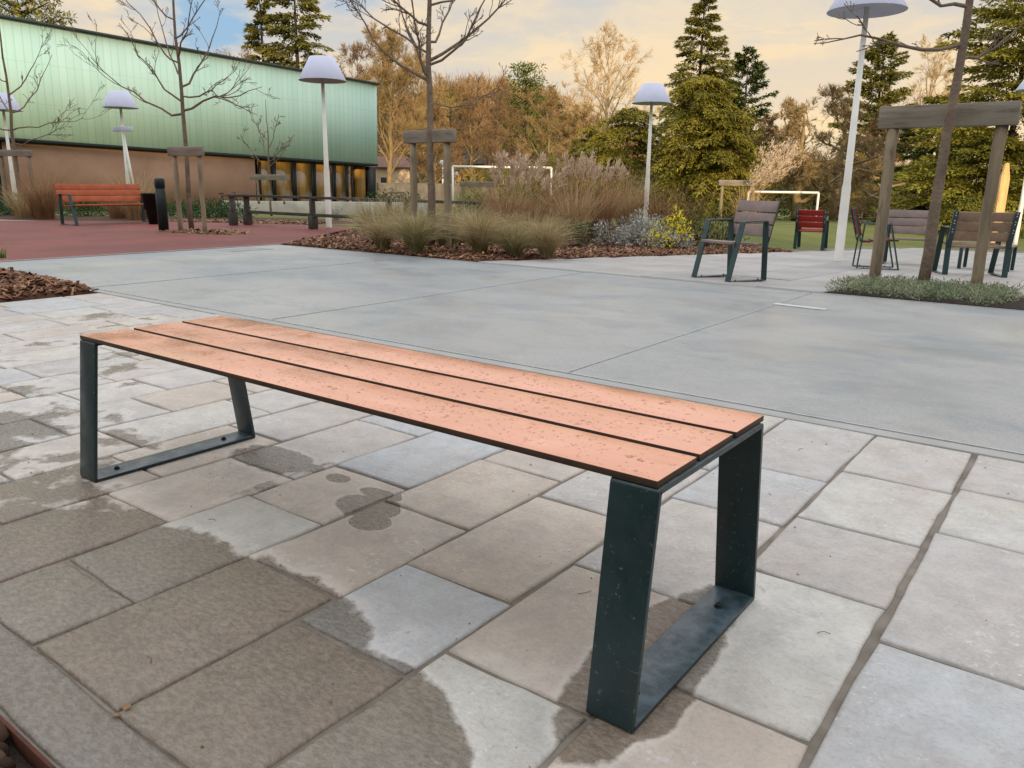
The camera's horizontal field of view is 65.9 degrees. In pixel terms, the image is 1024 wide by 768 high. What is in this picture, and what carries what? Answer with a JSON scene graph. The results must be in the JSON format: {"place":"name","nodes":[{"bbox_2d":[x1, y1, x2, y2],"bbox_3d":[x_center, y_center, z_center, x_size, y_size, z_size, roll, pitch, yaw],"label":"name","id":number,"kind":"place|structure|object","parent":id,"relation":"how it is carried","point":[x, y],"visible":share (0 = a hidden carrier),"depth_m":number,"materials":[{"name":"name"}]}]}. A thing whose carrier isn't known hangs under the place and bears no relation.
{"place":"outdoors","nodes":[
{"label":"outdoors","id":0,"kind":"place"},
{"bbox_2d":[5,737,33,767],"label":"soil bed","id":1,"kind":"object","parent":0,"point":[18,759],"visible":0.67,"depth_m":1.32,"materials":[{"name":"soil"}]},
{"bbox_2d":[0,721,15,767],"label":"soil clods","id":2,"kind":"object","parent":1,"relation":"on","point":[6,761],"visible":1,"depth_m":1.30,"materials":[{"name":"soil"}]},
{"bbox_2d":[0,220,354,260],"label":"red surface","id":3,"kind":"object","parent":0,"point":[22,240],"visible":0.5,"depth_m":12.75,"materials":[{"name":"rubber"}]},
{"bbox_2d":[53,183,147,224],"bbox_3d":[-8.377,-3.745,16.385,0.639,0.801,1.850,9,17,31],"label":"park bench","id":4,"kind":"object","parent":3,"relation":"on","point":[70,193],"visible":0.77,"depth_m":16.29,"materials":[{"name":"wood"}]},
{"bbox_2d":[154,178,168,230],"bbox_3d":[-6.308,-3.229,14.206,0.177,0.935,0.177,11,18,35],"label":"bollard","id":5,"kind":"object","parent":3,"relation":"on","point":[161,203],"visible":0.92,"depth_m":14.14,"materials":[{"name":"metal"}]},
{"bbox_2d":[57,0,278,228],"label":"young tree","id":6,"kind":"object","parent":3,"relation":"on","point":[187,172],"visible":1,"depth_m":14.04,"materials":[{"name":"grey plant"}]},
{"bbox_2d":[167,146,206,230],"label":"tree stakes","id":7,"kind":"object","parent":3,"relation":"on","point":[174,152],"visible":0.91,"depth_m":13.88,"materials":[{"name":"brown wood"}]},
{"bbox_2d":[298,55,346,227],"bbox_3d":[-3.671,-4.709,15.528,0.912,3.222,0.912,11,18,35],"label":"street lamp","id":8,"kind":"object","parent":3,"relation":"on","point":[322,70],"visible":0.96,"depth_m":15.23,"materials":[{"name":"white metal"}]},
{"bbox_2d":[227,194,483,228],"bbox_3d":[-3.155,-3.145,14.675,6.396,0.626,0.500,11,17,35],"label":"timber rail fence","id":9,"kind":"object","parent":3,"relation":"on","point":[312,215],"visible":0.64,"depth_m":15.47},
{"bbox_2d":[0,214,361,224],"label":"planting strip","id":10,"kind":"object","parent":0,"point":[70,218],"visible":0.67,"depth_m":18.48,"materials":[{"name":"brown soil"}]},
{"bbox_2d":[0,150,35,214],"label":"tree stakes","id":11,"kind":"object","parent":10,"relation":"on","point":[28,154],"visible":0.69,"depth_m":19.22,"materials":[{"name":"brown wood"}]},
{"bbox_2d":[0,180,50,217],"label":"reed clump","id":12,"kind":"object","parent":10,"relation":"on","point":[21,211],"visible":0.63,"depth_m":18.12,"materials":[{"name":"plant"}]},
{"bbox_2d":[1,166,68,218],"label":"reed clump","id":13,"kind":"object","parent":10,"relation":"on","point":[41,210],"visible":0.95,"depth_m":17.68,"materials":[{"name":"plant"}]},
{"bbox_2d":[0,25,115,206],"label":"young tree","id":14,"kind":"object","parent":10,"relation":"on","point":[13,143],"visible":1,"depth_m":18.99,"materials":[{"name":"brown plant"}]},
{"bbox_2d":[55,202,121,216],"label":"hedge","id":15,"kind":"object","parent":10,"relation":"on","point":[81,212],"visible":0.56,"depth_m":19.53,"materials":[{"name":"green plant"}]},
{"bbox_2d":[99,170,163,219],"bbox_3d":[-8.654,-4.364,18.173,1.442,1.158,1.409,7,16,23],"label":"reed clump","id":16,"kind":"object","parent":10,"relation":"on","point":[133,212],"visible":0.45,"depth_m":18.10,"materials":[{"name":"plant"}]},
{"bbox_2d":[171,197,242,218],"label":"hedge","id":17,"kind":"object","parent":10,"relation":"on","point":[209,212],"visible":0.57,"depth_m":19.58,"materials":[{"name":"green plant"}]},
{"bbox_2d":[0,14,379,211],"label":"hall building","id":18,"kind":"structure","parent":0,"point":[87,150],"depth_m":48.46,"materials":[{"name":"green metal"}]},
{"bbox_2d":[0,293,1023,767],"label":"paving","id":19,"kind":"structure","parent":0,"point":[774,657],"depth_m":1.84,"materials":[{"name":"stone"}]},
{"bbox_2d":[80,315,763,733],"bbox_3d":[-0.402,0.176,2.102,1.968,0.452,0.586,11,18,35],"label":"bench","id":20,"kind":"object","parent":19,"relation":"on","point":[644,451],"visible":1,"depth_m":1.72,"materials":[{"name":"brown wood"}]},
{"bbox_2d":[0,245,1023,455],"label":"road","id":21,"kind":"structure","parent":0,"point":[954,372],"depth_m":5.36,"materials":[{"name":"concrete"}]},
{"bbox_2d":[90,290,1023,462],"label":"kerb strip","id":22,"kind":"object","parent":21,"relation":"on","point":[947,445],"depth_m":3.62,"materials":[{"name":"concrete"}]},
{"bbox_2d":[0,0,1023,181],"label":"sky","id":23,"kind":"structure","parent":0,"point":[783,33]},
{"bbox_2d":[1,206,1023,250],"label":"lawn","id":24,"kind":"structure","parent":0,"point":[783,233],"depth_m":25.54,"materials":[{"name":"green plant"}]},
{"bbox_2d":[0,93,22,205],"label":"street lamp","id":25,"kind":"object","parent":24,"relation":"on","point":[14,104],"visible":0.64,"depth_m":21.03,"materials":[{"name":"metal"}]},
{"bbox_2d":[0,715,55,767],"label":"steel edging","id":26,"kind":"object","parent":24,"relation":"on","point":[31,754],"depth_m":1.32,"materials":[{"name":"metal"}]},
{"bbox_2d":[0,0,77,25],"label":"pine","id":27,"kind":"object","parent":24,"relation":"on","point":[17,10],"visible":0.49,"depth_m":80.74,"materials":[{"name":"green plant"}]},
{"bbox_2d":[0,267,97,302],"bbox_3d":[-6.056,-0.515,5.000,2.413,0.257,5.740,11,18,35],"label":"bark mulch","id":28,"kind":"object","parent":24,"relation":"on","point":[7,275],"visible":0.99,"depth_m":6.35,"materials":[{"name":"brown wood"}]},
{"bbox_2d":[102,90,138,195],"bbox_3d":[-10.663,-6.326,21.767,0.912,3.304,0.912,11,18,35],"label":"street lamp","id":29,"kind":"object","parent":24,"relation":"on","point":[120,100],"visible":0.88,"depth_m":21.42,"materials":[{"name":"metal"}]},
{"bbox_2d":[241,0,280,64],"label":"conifer","id":30,"kind":"object","parent":24,"relation":"on","point":[251,29],"visible":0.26,"depth_m":90.21,"materials":[{"name":"green plant"}]},
{"bbox_2d":[237,99,293,215],"bbox_3d":[-10.189,-9.367,32.824,2.257,4.654,0.913,6,15,20],"label":"young tree","id":31,"kind":"object","parent":24,"relation":"on","point":[270,205],"visible":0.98,"depth_m":32.65,"materials":[{"name":"brown plant"}]},
{"bbox_2d":[258,0,333,68],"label":"conifer","id":32,"kind":"object","parent":24,"relation":"on","point":[282,56],"visible":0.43,"depth_m":87.43,"materials":[{"name":"green plant"}]},
{"bbox_2d":[223,201,402,214],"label":"wall","id":33,"kind":"structure","parent":24,"relation":"on","point":[294,206],"depth_m":46.94,"materials":[{"name":"concrete"}]},
{"bbox_2d":[332,33,399,166],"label":"bare tree","id":34,"kind":"object","parent":24,"relation":"on","point":[355,52],"visible":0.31,"depth_m":95.75,"materials":[{"name":"beige plant"}]},
{"bbox_2d":[344,21,426,182],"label":"bare tree","id":35,"kind":"object","parent":24,"relation":"on","point":[384,73],"visible":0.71,"depth_m":74.92,"materials":[{"name":"beige plant"}]},
{"bbox_2d":[366,156,438,196],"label":"house","id":36,"kind":"structure","parent":24,"relation":"on","point":[401,173],"depth_m":114.19,"materials":[{"name":"beige"}]},
{"bbox_2d":[377,38,454,182],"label":"bare tree","id":37,"kind":"object","parent":24,"relation":"on","point":[416,88],"visible":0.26,"depth_m":88.59,"materials":[{"name":"beige plant"}]},
{"bbox_2d":[407,102,465,183],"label":"bare tree","id":38,"kind":"object","parent":24,"relation":"on","point":[422,160],"visible":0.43,"depth_m":78.30,"materials":[{"name":"beige plant"}]},
{"bbox_2d":[401,87,489,183],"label":"tree","id":39,"kind":"object","parent":24,"relation":"on","point":[454,102],"visible":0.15,"depth_m":102.54,"materials":[{"name":"plant"}]},
{"bbox_2d":[376,183,519,212],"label":"stone wall","id":40,"kind":"structure","parent":24,"relation":"on","point":[422,189],"depth_m":75.39,"materials":[{"name":"stone"}]},
{"bbox_2d":[440,91,506,180],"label":"bare tree","id":41,"kind":"object","parent":24,"relation":"on","point":[466,113],"visible":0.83,"depth_m":92.34,"materials":[{"name":"beige plant"}]},
{"bbox_2d":[454,150,509,183],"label":"house","id":42,"kind":"structure","parent":24,"relation":"on","point":[481,163],"depth_m":104.75,"materials":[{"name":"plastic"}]},
{"bbox_2d":[455,164,540,212],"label":"thicket","id":43,"kind":"object","parent":24,"relation":"on","point":[489,177],"visible":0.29,"depth_m":65.36,"materials":[{"name":"brown plant"}]},
{"bbox_2d":[462,77,534,179],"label":"bare tree","id":44,"kind":"object","parent":24,"relation":"on","point":[499,115],"visible":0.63,"depth_m":98.15,"materials":[{"name":"beige plant"}]},
{"bbox_2d":[498,60,559,184],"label":"pine","id":45,"kind":"object","parent":24,"relation":"on","point":[524,72],"visible":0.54,"depth_m":111.18,"materials":[{"name":"green plant"}]},
{"bbox_2d":[509,85,579,210],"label":"bare tree","id":46,"kind":"object","parent":24,"relation":"on","point":[550,91],"visible":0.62,"depth_m":83.11,"materials":[{"name":"beige plant"}]},
{"bbox_2d":[546,103,619,179],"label":"bare tree","id":47,"kind":"object","parent":24,"relation":"on","point":[569,130],"visible":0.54,"depth_m":68.06,"materials":[{"name":"beige plant"}]},
{"bbox_2d":[547,126,623,216],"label":"evergreen tree","id":48,"kind":"object","parent":24,"relation":"on","point":[589,130],"visible":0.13,"depth_m":48.61,"materials":[{"name":"green plant"}]},
{"bbox_2d":[557,59,622,148],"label":"bare tree","id":49,"kind":"object","parent":24,"relation":"on","point":[565,96],"visible":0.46,"depth_m":79.28,"materials":[{"name":"plant"}]},
{"bbox_2d":[559,18,661,148],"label":"bare tree","id":50,"kind":"object","parent":24,"relation":"on","point":[607,102],"visible":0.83,"depth_m":75.05,"materials":[{"name":"beige plant"}]},
{"bbox_2d":[574,106,676,215],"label":"evergreen tree","id":51,"kind":"object","parent":24,"relation":"on","point":[620,135],"visible":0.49,"depth_m":45.55,"materials":[{"name":"green plant"}]},
{"bbox_2d":[632,83,670,226],"bbox_3d":[3.241,-5.386,18.708,0.912,3.252,0.912,11,18,35],"label":"street lamp","id":52,"kind":"object","parent":24,"relation":"on","point":[651,94],"visible":0.91,"depth_m":18.22,"materials":[{"name":"metal"}]},
{"bbox_2d":[640,0,739,190],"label":"spruce tree","id":53,"kind":"object","parent":24,"relation":"on","point":[712,44],"visible":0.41,"depth_m":53.26,"materials":[{"name":"green plant"}]},
{"bbox_2d":[631,74,762,220],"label":"evergreen tree","id":54,"kind":"object","parent":24,"relation":"on","point":[703,100],"visible":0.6,"depth_m":40.31,"materials":[{"name":"green plant"}]},
{"bbox_2d":[671,108,771,220],"bbox_3d":[10.489,-10.143,39.672,5.677,7.124,5.599,11,18,35],"label":"evergreen tree","id":55,"kind":"object","parent":24,"relation":"on","point":[726,131],"visible":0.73,"depth_m":38.87,"materials":[{"name":"green plant"}]},
{"bbox_2d":[722,45,779,200],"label":"spruce tree","id":56,"kind":"object","parent":24,"relation":"on","point":[743,59],"visible":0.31,"depth_m":55.94,"materials":[{"name":"green plant"}]},
{"bbox_2d":[722,105,785,213],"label":"evergreen tree","id":57,"kind":"object","parent":24,"relation":"on","point":[755,136],"visible":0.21,"depth_m":44.98,"materials":[{"name":"green plant"}]},
{"bbox_2d":[727,137,812,224],"bbox_3d":[7.239,-5.730,22.468,2.242,2.621,1.508,-1,14,-7],"label":"bare tree","id":58,"kind":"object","parent":24,"relation":"on","point":[770,168],"depth_m":22.34,"materials":[{"name":"beige plant"}]},
{"bbox_2d":[742,112,816,212],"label":"bare tree","id":59,"kind":"object","parent":24,"relation":"on","point":[767,121],"visible":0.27,"depth_m":51.09,"materials":[{"name":"beige plant"}]},
{"bbox_2d":[749,95,853,220],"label":"bare tree","id":60,"kind":"object","parent":24,"relation":"on","point":[810,172],"visible":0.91,"depth_m":43.39,"materials":[{"name":"beige plant"}]},
{"bbox_2d":[786,83,901,221],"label":"bare tree","id":61,"kind":"object","parent":24,"relation":"on","point":[846,111],"visible":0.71,"depth_m":45.05,"materials":[{"name":"beige plant"}]},
{"bbox_2d":[804,30,916,216],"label":"spruce tree","id":62,"kind":"object","parent":24,"relation":"on","point":[890,76],"visible":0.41,"depth_m":59.22,"materials":[{"name":"green plant"}]},
{"bbox_2d":[832,104,929,208],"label":"bare tree","id":63,"kind":"object","parent":24,"relation":"on","point":[872,130],"visible":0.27,"depth_m":49.46,"materials":[{"name":"beige plant"}]},
{"bbox_2d":[890,34,965,194],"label":"bare tree","id":64,"kind":"object","parent":24,"relation":"on","point":[934,76],"visible":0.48,"depth_m":69.36,"materials":[{"name":"plant"}]},
{"bbox_2d":[870,93,991,223],"bbox_3d":[21.440,-11.069,39.789,5.721,6.758,6.154,11,18,35],"label":"cedar tree","id":65,"kind":"object","parent":24,"relation":"on","point":[917,153],"visible":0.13,"depth_m":39.90,"materials":[{"name":"green plant"}]},
{"bbox_2d":[868,0,1023,222],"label":"cedar tree","id":66,"kind":"object","parent":24,"relation":"on","point":[1009,15],"visible":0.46,"depth_m":32.78,"materials":[{"name":"green plant"}]},
{"bbox_2d":[876,133,1023,237],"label":"cedar tree","id":67,"kind":"object","parent":24,"relation":"on","point":[978,140],"visible":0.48,"depth_m":32.04,"materials":[{"name":"green plant"}]},
{"bbox_2d":[989,163,1009,242],"bbox_3d":[12.437,-4.524,20.100,0.228,2.140,0.070,1,14,1],"label":"wooden stele","id":68,"kind":"object","parent":24,"relation":"on","point":[1002,192],"visible":0.53,"depth_m":19.97,"materials":[{"name":"wood"}]},
{"bbox_2d":[286,225,792,261],"bbox_3d":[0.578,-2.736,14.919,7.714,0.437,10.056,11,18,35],"label":"bark mulch","id":69,"kind":"object","parent":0,"point":[367,243],"visible":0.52,"depth_m":11.54,"materials":[{"name":"brown wood"}]},
{"bbox_2d":[337,196,406,234],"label":"grass clump","id":70,"kind":"object","parent":69,"relation":"on","point":[359,211],"visible":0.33,"depth_m":13.55,"materials":[{"name":"plant"}]},
{"bbox_2d":[342,212,422,249],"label":"feather grass","id":71,"kind":"object","parent":69,"relation":"on","point":[382,242],"depth_m":10.60,"materials":[{"name":"plant"}]},
{"bbox_2d":[364,195,425,236],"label":"grass clump","id":72,"kind":"object","parent":69,"relation":"on","point":[393,210],"visible":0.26,"depth_m":12.96,"materials":[{"name":"plant"}]},
{"bbox_2d":[362,209,465,252],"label":"feather grass","id":73,"kind":"object","parent":69,"relation":"on","point":[416,236],"depth_m":10.21,"materials":[{"name":"plant"}]},
{"bbox_2d":[336,0,512,245],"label":"young tree","id":74,"kind":"object","parent":69,"relation":"on","point":[426,69],"visible":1,"depth_m":10.67,"materials":[{"name":"brown plant"}]},
{"bbox_2d":[403,129,456,246],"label":"tree stakes","id":75,"kind":"object","parent":69,"relation":"on","point":[445,137],"visible":0.82,"depth_m":10.93,"materials":[{"name":"brown wood"}]},
{"bbox_2d":[435,207,528,254],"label":"feather grass","id":76,"kind":"object","parent":69,"relation":"on","point":[476,243],"depth_m":10.18,"materials":[{"name":"plant"}]},
{"bbox_2d":[461,178,552,229],"bbox_3d":[-0.075,-2.775,12.652,1.491,1.050,1.502,0,14,-1],"label":"reed clump","id":77,"kind":"object","parent":69,"relation":"on","point":[502,208],"visible":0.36,"depth_m":12.50,"materials":[{"name":"plant"}]},
{"bbox_2d":[471,149,546,218],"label":"plume grass","id":78,"kind":"object","parent":69,"relation":"on","point":[503,161],"depth_m":14.16,"materials":[{"name":"plant"}]},
{"bbox_2d":[458,220,567,256],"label":"feather grass","id":79,"kind":"object","parent":69,"relation":"on","point":[514,245],"depth_m":10.12,"materials":[{"name":"plant"}]},
{"bbox_2d":[498,163,570,224],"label":"plume grass","id":80,"kind":"object","parent":69,"relation":"on","point":[549,180],"depth_m":14.59,"materials":[{"name":"plant"}]},
{"bbox_2d":[500,187,572,229],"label":"reed clump","id":81,"kind":"object","parent":69,"relation":"on","point":[539,212],"visible":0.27,"depth_m":13.15,"materials":[{"name":"plant"}]},
{"bbox_2d":[505,216,595,257],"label":"feather grass","id":82,"kind":"object","parent":69,"relation":"on","point":[550,248],"depth_m":10.19,"materials":[{"name":"plant"}]},
{"bbox_2d":[530,151,601,227],"bbox_3d":[1.003,-4.057,16.485,1.647,1.600,1.574,11,18,35],"label":"reed clump","id":83,"kind":"object","parent":69,"relation":"on","point":[564,186],"visible":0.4,"depth_m":16.34,"materials":[{"name":"plant"}]},
{"bbox_2d":[548,149,600,215],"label":"plume grass","id":84,"kind":"object","parent":69,"relation":"on","point":[581,157],"depth_m":17.86,"materials":[{"name":"plant"}]},
{"bbox_2d":[529,171,625,241],"bbox_3d":[1.072,-3.065,13.695,1.544,1.210,1.669,-8,17,-31],"label":"reed clump","id":85,"kind":"object","parent":69,"relation":"on","point":[571,204],"visible":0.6,"depth_m":13.53,"materials":[{"name":"plant"}]},
{"bbox_2d":[560,163,644,239],"bbox_3d":[1.618,-3.358,14.595,1.657,1.374,1.588,11,18,35],"label":"reed clump","id":86,"kind":"object","parent":69,"relation":"on","point":[609,215],"visible":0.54,"depth_m":14.52,"materials":[{"name":"plant"}]},
{"bbox_2d":[576,155,628,219],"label":"plume grass","id":87,"kind":"object","parent":69,"relation":"on","point":[592,168],"depth_m":16.37,"materials":[{"name":"plant"}]},
{"bbox_2d":[606,169,660,230],"bbox_3d":[2.544,-3.960,17.034,1.513,1.329,1.582,-4,15,-19],"label":"reed clump","id":88,"kind":"object","parent":69,"relation":"on","point":[627,209],"visible":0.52,"depth_m":16.86,"materials":[{"name":"plant"}]},
{"bbox_2d":[611,209,675,246],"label":"silver shrub","id":89,"kind":"object","parent":69,"relation":"on","point":[635,232],"visible":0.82,"depth_m":13.39,"materials":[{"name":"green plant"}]},
{"bbox_2d":[637,184,690,233],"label":"reed clump","id":90,"kind":"object","parent":69,"relation":"on","point":[655,210],"visible":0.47,"depth_m":16.76,"materials":[{"name":"plant"}]},
{"bbox_2d":[642,206,693,248],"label":"yellow shrub","id":91,"kind":"object","parent":69,"relation":"on","point":[672,226],"visible":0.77,"depth_m":13.12,"materials":[{"name":"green plant"}]},
{"bbox_2d":[646,179,714,238],"bbox_3d":[3.519,-3.575,15.979,1.787,1.579,1.359,-6,16,-24],"label":"twiggy shrub","id":92,"kind":"object","parent":69,"relation":"on","point":[686,209],"visible":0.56,"depth_m":15.90,"materials":[{"name":"plant"}]},
{"bbox_2d":[665,195,742,247],"bbox_3d":[3.488,-2.910,14.282,1.409,1.052,1.558,11,18,35],"label":"olive shrub","id":93,"kind":"object","parent":69,"relation":"on","point":[700,232],"visible":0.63,"depth_m":14.25,"materials":[{"name":"green plant"}]},
{"bbox_2d":[311,104,812,205],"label":"hills","id":94,"kind":"structure","parent":0,"point":[492,138],"depth_m":159.34,"materials":[{"name":"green plant"}]},
{"bbox_2d":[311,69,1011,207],"bbox_3d":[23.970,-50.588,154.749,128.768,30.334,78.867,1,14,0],"label":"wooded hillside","id":95,"kind":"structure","parent":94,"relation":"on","point":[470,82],"depth_m":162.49,"materials":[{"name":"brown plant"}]},
{"bbox_2d":[479,248,1023,294],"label":"terrace","id":96,"kind":"structure","parent":0,"point":[813,271],"depth_m":10.05,"materials":[{"name":"grey concrete"}]},
{"bbox_2d":[691,199,780,281],"bbox_3d":[2.301,-1.485,8.124,0.639,0.801,0.540,-8,16,-30],"label":"outdoor armchair","id":97,"kind":"object","parent":96,"relation":"on","point":[750,217],"visible":0.98,"depth_m":8.11,"materials":[{"name":"wood"}]},
{"bbox_2d":[827,0,907,261],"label":"street lamp","id":98,"kind":"object","parent":96,"relation":"on","point":[865,10],"visible":0.94,"depth_m":11.43,"materials":[{"name":"white metal"}]},
{"bbox_2d":[850,207,898,269],"bbox_3d":[4.901,-1.974,10.687,0.639,0.801,0.440,5,15,15],"label":"outdoor armchair","id":99,"kind":"object","parent":96,"relation":"on","point":[856,223],"visible":0.88,"depth_m":10.61,"materials":[{"name":"metal"}]},
{"bbox_2d":[882,209,928,263],"bbox_3d":[5.969,-2.215,11.899,0.660,0.801,0.639,9,16,29],"label":"outdoor armchair","id":100,"kind":"object","parent":96,"relation":"on","point":[909,221],"visible":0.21,"depth_m":12.05,"materials":[{"name":"wood"}]},
{"bbox_2d":[932,211,1020,277],"bbox_3d":[5.837,-1.780,9.969,0.740,0.801,0.638,4,15,13],"label":"outdoor armchair","id":101,"kind":"object","parent":96,"relation":"on","point":[957,229],"visible":0.94,"depth_m":9.75,"materials":[{"name":"wood"}]},
{"bbox_2d":[785,247,1023,295],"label":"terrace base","id":102,"kind":"object","parent":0,"point":[846,249],"visible":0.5,"depth_m":17.55,"materials":[{"name":"concrete"}]},
{"bbox_2d":[793,209,828,249],"bbox_3d":[6.165,-3.184,16.232,0.600,0.801,0.639,8,16,27],"label":"outdoor armchair","id":103,"kind":"object","parent":102,"relation":"on","point":[814,219],"visible":1,"depth_m":16.02,"materials":[{"name":"wood"}]},
{"bbox_2d":[825,285,1023,309],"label":"planting bed","id":104,"kind":"object","parent":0,"point":[1016,305],"visible":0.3,"depth_m":6.78,"materials":[{"name":"soil"}]},
{"bbox_2d":[814,0,1022,283],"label":"young tree","id":105,"kind":"object","parent":104,"relation":"on","point":[928,257],"visible":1,"depth_m":7.00,"materials":[{"name":"brown plant"}]},
{"bbox_2d":[824,273,1023,305],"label":"ground cover","id":106,"kind":"object","parent":104,"relation":"on","point":[926,288],"visible":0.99,"depth_m":6.96,"materials":[{"name":"green plant"}]},
{"bbox_2d":[869,101,1021,291],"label":"tree stakes","id":107,"kind":"object","parent":104,"relation":"on","point":[1001,116],"visible":0.89,"depth_m":7.25,"materials":[{"name":"brown wood"}]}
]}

